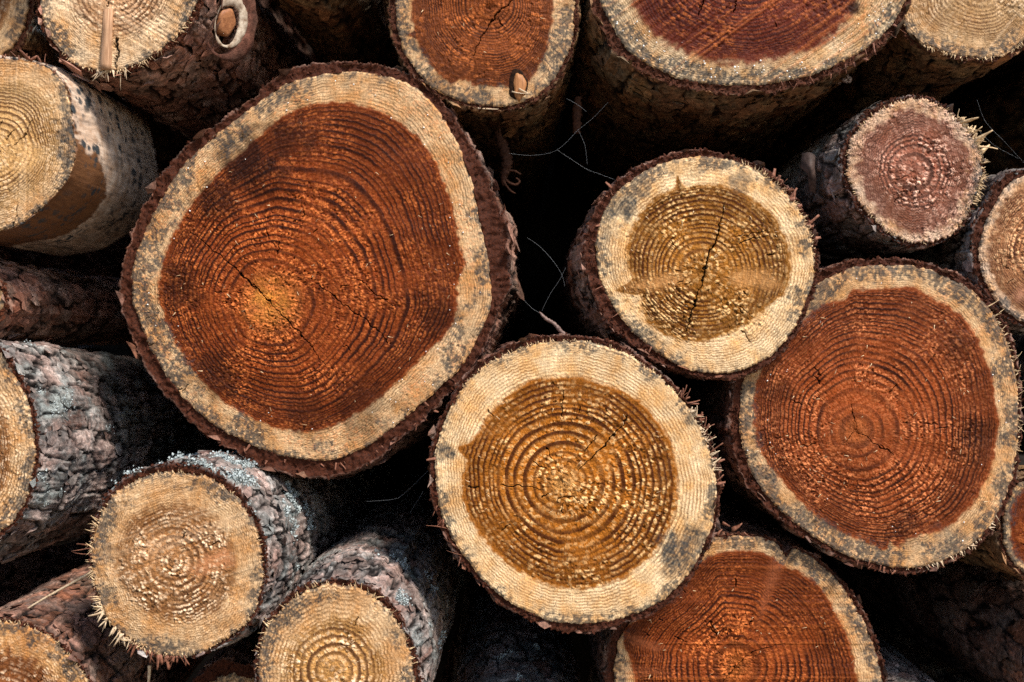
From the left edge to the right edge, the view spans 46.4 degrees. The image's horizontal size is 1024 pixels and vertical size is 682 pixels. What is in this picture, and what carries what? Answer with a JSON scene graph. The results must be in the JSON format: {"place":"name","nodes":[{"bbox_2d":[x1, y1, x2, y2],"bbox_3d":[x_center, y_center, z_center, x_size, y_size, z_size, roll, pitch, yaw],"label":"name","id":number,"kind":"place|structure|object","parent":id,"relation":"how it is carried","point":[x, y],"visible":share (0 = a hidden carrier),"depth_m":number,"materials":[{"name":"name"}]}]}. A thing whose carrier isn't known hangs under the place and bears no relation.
{"place":"outdoors","nodes":[
{"label":"outdoors","id":0,"kind":"place"},
{"bbox_2d":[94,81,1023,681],"bbox_3d":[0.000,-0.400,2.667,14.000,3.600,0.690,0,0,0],"label":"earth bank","id":1,"kind":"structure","parent":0,"point":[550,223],"depth_m":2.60,"materials":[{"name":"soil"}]},
{"bbox_2d":[0,535,90,606],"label":"log","id":2,"kind":"object","parent":1,"relation":"on","point":[20,576],"visible":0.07,"depth_m":1.81,"materials":[{"name":"wood"}]},
{"bbox_2d":[60,345,99,351],"bbox_3d":[-0.958,0.130,2.277,0.286,0.288,1.533,0,0,0],"label":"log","id":3,"kind":"object","parent":1,"relation":"on","point":[90,348],"visible":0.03,"depth_m":2.51,"materials":[{"name":"wood"}]},
{"bbox_2d":[0,233,130,277],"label":"log","id":4,"kind":"object","parent":3,"relation":"on","point":[107,262],"visible":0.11,"depth_m":2.18,"materials":[{"name":"plant"}]},
{"bbox_2d":[0,0,191,173],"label":"log","id":5,"kind":"object","parent":1,"relation":"on","point":[20,27],"visible":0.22,"depth_m":1.55,"materials":[{"name":"brown wood"}]},
{"bbox_2d":[0,562,207,681],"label":"log","id":6,"kind":"object","parent":1,"relation":"on","point":[60,636],"visible":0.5,"depth_m":1.37,"materials":[{"name":"brown wood"}]},
{"bbox_2d":[27,573,89,607],"bbox_3d":[-0.522,0.288,1.364,0.096,0.056,0.004,0,0,5],"label":"straw","id":7,"kind":"object","parent":6,"relation":"on","point":[64,587],"visible":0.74,"depth_m":1.36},
{"bbox_2d":[0,340,235,563],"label":"log","id":8,"kind":"object","parent":6,"relation":"on","point":[80,429],"visible":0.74,"depth_m":1.45,"materials":[{"name":"grey wood"}]},
{"bbox_2d":[0,258,133,346],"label":"log","id":9,"kind":"object","parent":8,"relation":"on","point":[63,307],"visible":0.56,"depth_m":1.57,"materials":[{"name":"brown wood"}]},
{"bbox_2d":[0,49,158,256],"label":"log","id":10,"kind":"object","parent":9,"relation":"on","point":[79,173],"visible":1,"depth_m":1.38,"materials":[{"name":"brown wood"}]},
{"bbox_2d":[276,0,400,67],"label":"log","id":11,"kind":"object","parent":1,"relation":"on","point":[343,30],"visible":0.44,"depth_m":1.68,"materials":[{"name":"brown wood"}]},
{"bbox_2d":[854,594,978,681],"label":"log","id":12,"kind":"object","parent":1,"relation":"on","point":[929,663],"visible":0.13,"depth_m":1.93,"materials":[{"name":"wood"}]},
{"bbox_2d":[876,636,935,681],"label":"log","id":13,"kind":"object","parent":12,"relation":"on","point":[900,667],"visible":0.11,"depth_m":1.65,"materials":[{"name":"grey wood"}]},
{"bbox_2d":[809,543,1023,681],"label":"log","id":14,"kind":"object","parent":12,"relation":"on","point":[961,616],"visible":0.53,"depth_m":1.75,"materials":[{"name":"brown wood"}]},
{"bbox_2d":[957,465,1023,581],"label":"log","id":15,"kind":"object","parent":14,"relation":"on","point":[1001,549],"visible":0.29,"depth_m":1.46,"materials":[{"name":"brown wood"}]},
{"bbox_3d":[0.837,0.328,2.169,0.234,0.232,1.519,0,0,0],"label":"log","id":16,"kind":"object","parent":14,"relation":"on","visible":0},
{"bbox_2d":[1012,334,1023,454],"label":"log","id":17,"kind":"object","parent":16,"relation":"on","point":[1019,342],"visible":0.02,"depth_m":1.82,"materials":[{"name":"wood"}]},
{"bbox_2d":[953,67,1023,175],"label":"log","id":18,"kind":"object","parent":1,"relation":"on","point":[1001,104],"visible":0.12,"depth_m":1.88,"materials":[{"name":"wood"}]},
{"bbox_2d":[939,50,1023,108],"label":"log","id":19,"kind":"object","parent":18,"relation":"on","point":[961,94],"visible":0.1,"depth_m":2.05,"materials":[{"name":"black wood"}]},
{"bbox_3d":[-0.041,0.667,2.171,0.214,0.214,1.516,0,0,0],"label":"log","id":20,"kind":"object","parent":1,"relation":"on","visible":0},
{"bbox_2d":[452,572,580,681],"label":"log","id":21,"kind":"object","parent":20,"relation":"on","point":[496,643],"visible":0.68,"depth_m":1.74,"materials":[{"name":"black wood"}]},
{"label":"log","id":22,"kind":"object","parent":1,"relation":"on","visible":0},
{"bbox_2d":[588,491,888,681],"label":"log","id":23,"kind":"object","parent":22,"relation":"on","point":[766,602],"visible":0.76,"depth_m":1.46,"materials":[{"name":"brown wood"}]},
{"bbox_2d":[426,332,725,633],"bbox_3d":[0.081,0.172,2.118,0.359,0.366,1.518,0,0,0],"label":"log","id":24,"kind":"object","parent":23,"relation":"on","point":[576,483],"visible":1,"depth_m":1.37,"materials":[{"name":"beige wood"}]},
{"bbox_2d":[539,312,567,334],"bbox_3d":[0.048,-0.019,1.400,0.034,0.030,0.006,0,0,0],"label":"twig","id":25,"kind":"object","parent":24,"relation":"on","point":[556,326],"visible":0.91,"depth_m":1.40,"materials":[{"name":"wood"}]},
{"bbox_2d":[731,523,741,530],"bbox_3d":[0.267,0.221,1.418,0.012,0.011,0.008,0,0,0],"label":"bark crumb","id":26,"kind":"object","parent":24,"relation":"attached to","point":[734,528],"visible":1,"depth_m":1.42,"materials":[{"name":"brown wood"}]},
{"bbox_2d":[666,255,1023,576],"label":"log","id":27,"kind":"object","parent":23,"relation":"on","point":[872,417],"visible":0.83,"depth_m":1.44,"materials":[{"name":"brown wood"}]},
{"bbox_2d":[552,147,820,382],"bbox_3d":[0.227,-0.084,2.161,0.315,0.298,1.509,0,0,0],"label":"log","id":28,"kind":"object","parent":27,"relation":"on","point":[699,264],"visible":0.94,"depth_m":1.42,"materials":[{"name":"beige wood"}]},
{"bbox_2d":[510,104,611,178],"bbox_3d":[0.060,-0.247,1.460,0.129,0.099,0.001,0,0,0],"label":"cobweb","id":29,"kind":"object","parent":28,"relation":"attached to","point":[583,141],"visible":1,"depth_m":1.46,"materials":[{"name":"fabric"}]},
{"bbox_2d":[556,0,911,205],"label":"log","id":30,"kind":"object","parent":28,"relation":"on","point":[747,80],"visible":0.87,"depth_m":1.44,"materials":[{"name":"brown wood"}]},
{"bbox_2d":[772,93,997,266],"bbox_3d":[0.480,-0.206,2.214,0.228,0.213,1.512,0,0,0],"label":"log","id":31,"kind":"object","parent":27,"relation":"on","point":[896,175],"visible":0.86,"depth_m":1.47,"materials":[{"name":"brown wood"}]},
{"bbox_2d":[749,0,1023,171],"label":"log","id":32,"kind":"object","parent":31,"relation":"on","point":[939,49],"visible":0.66,"depth_m":1.52,"materials":[{"name":"beige wood"}]},
{"bbox_2d":[883,168,1023,335],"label":"log","id":33,"kind":"object","parent":27,"relation":"on","point":[983,249],"visible":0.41,"depth_m":1.46,"materials":[{"name":"beige wood"}]},
{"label":"log","id":34,"kind":"object","parent":1,"relation":"on","visible":0},
{"bbox_2d":[192,624,263,681],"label":"log","id":35,"kind":"object","parent":34,"relation":"on","point":[233,662],"visible":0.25,"depth_m":1.46,"materials":[{"name":"brown wood"}]},
{"bbox_2d":[73,450,404,669],"bbox_3d":[-0.340,0.278,2.066,0.228,0.310,1.532,0,0,2],"label":"log","id":36,"kind":"object","parent":35,"relation":"on","point":[200,553],"visible":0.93,"depth_m":1.31,"materials":[{"name":"beige wood"}]},
{"bbox_2d":[147,665,150,681],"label":"splinter","id":37,"kind":"object","parent":36,"relation":"hanging from","point":[149,673],"visible":1,"depth_m":1.37,"materials":[{"name":"beige wood"}]},
{"bbox_2d":[115,60,524,479],"bbox_3d":[-0.226,-0.066,2.197,0.515,0.552,1.522,0,0,0],"label":"log","id":38,"kind":"object","parent":36,"relation":"on","point":[321,277],"visible":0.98,"depth_m":1.45,"materials":[{"name":"brown wood"}]},
{"bbox_2d":[35,0,310,140],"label":"log","id":39,"kind":"object","parent":38,"relation":"on","point":[190,69],"visible":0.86,"depth_m":1.41,"materials":[{"name":"brown wood"}]},
{"bbox_2d":[258,0,318,62],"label":"log","id":40,"kind":"object","parent":39,"relation":"on","point":[282,17],"visible":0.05,"depth_m":2.26,"materials":[{"name":"brown wood"}]},
{"bbox_2d":[387,0,580,220],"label":"log","id":41,"kind":"object","parent":38,"relation":"on","point":[484,69],"visible":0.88,"depth_m":1.45,"materials":[{"name":"brown wood"}]},
{"bbox_2d":[495,126,520,193],"bbox_3d":[-0.005,-0.232,1.530,0.034,0.087,0.017,0,0,0],"label":"bark strip","id":42,"kind":"object","parent":41,"relation":"hanging from","point":[505,155],"visible":0.99,"depth_m":1.53,"materials":[{"name":"brown wood"}]},
{"bbox_2d":[572,96,582,133],"bbox_3d":[0.083,-0.287,1.520,0.014,0.047,0.013,0,0,-15],"label":"bark strip","id":43,"kind":"object","parent":41,"relation":"attached to","point":[577,115],"visible":0.99,"depth_m":1.52,"materials":[{"name":"brown plant"}]},
{"bbox_2d":[252,464,465,681],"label":"log","id":44,"kind":"object","parent":35,"relation":"on","point":[372,595],"visible":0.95,"depth_m":1.34,"materials":[{"name":"beige wood"}]}
]}

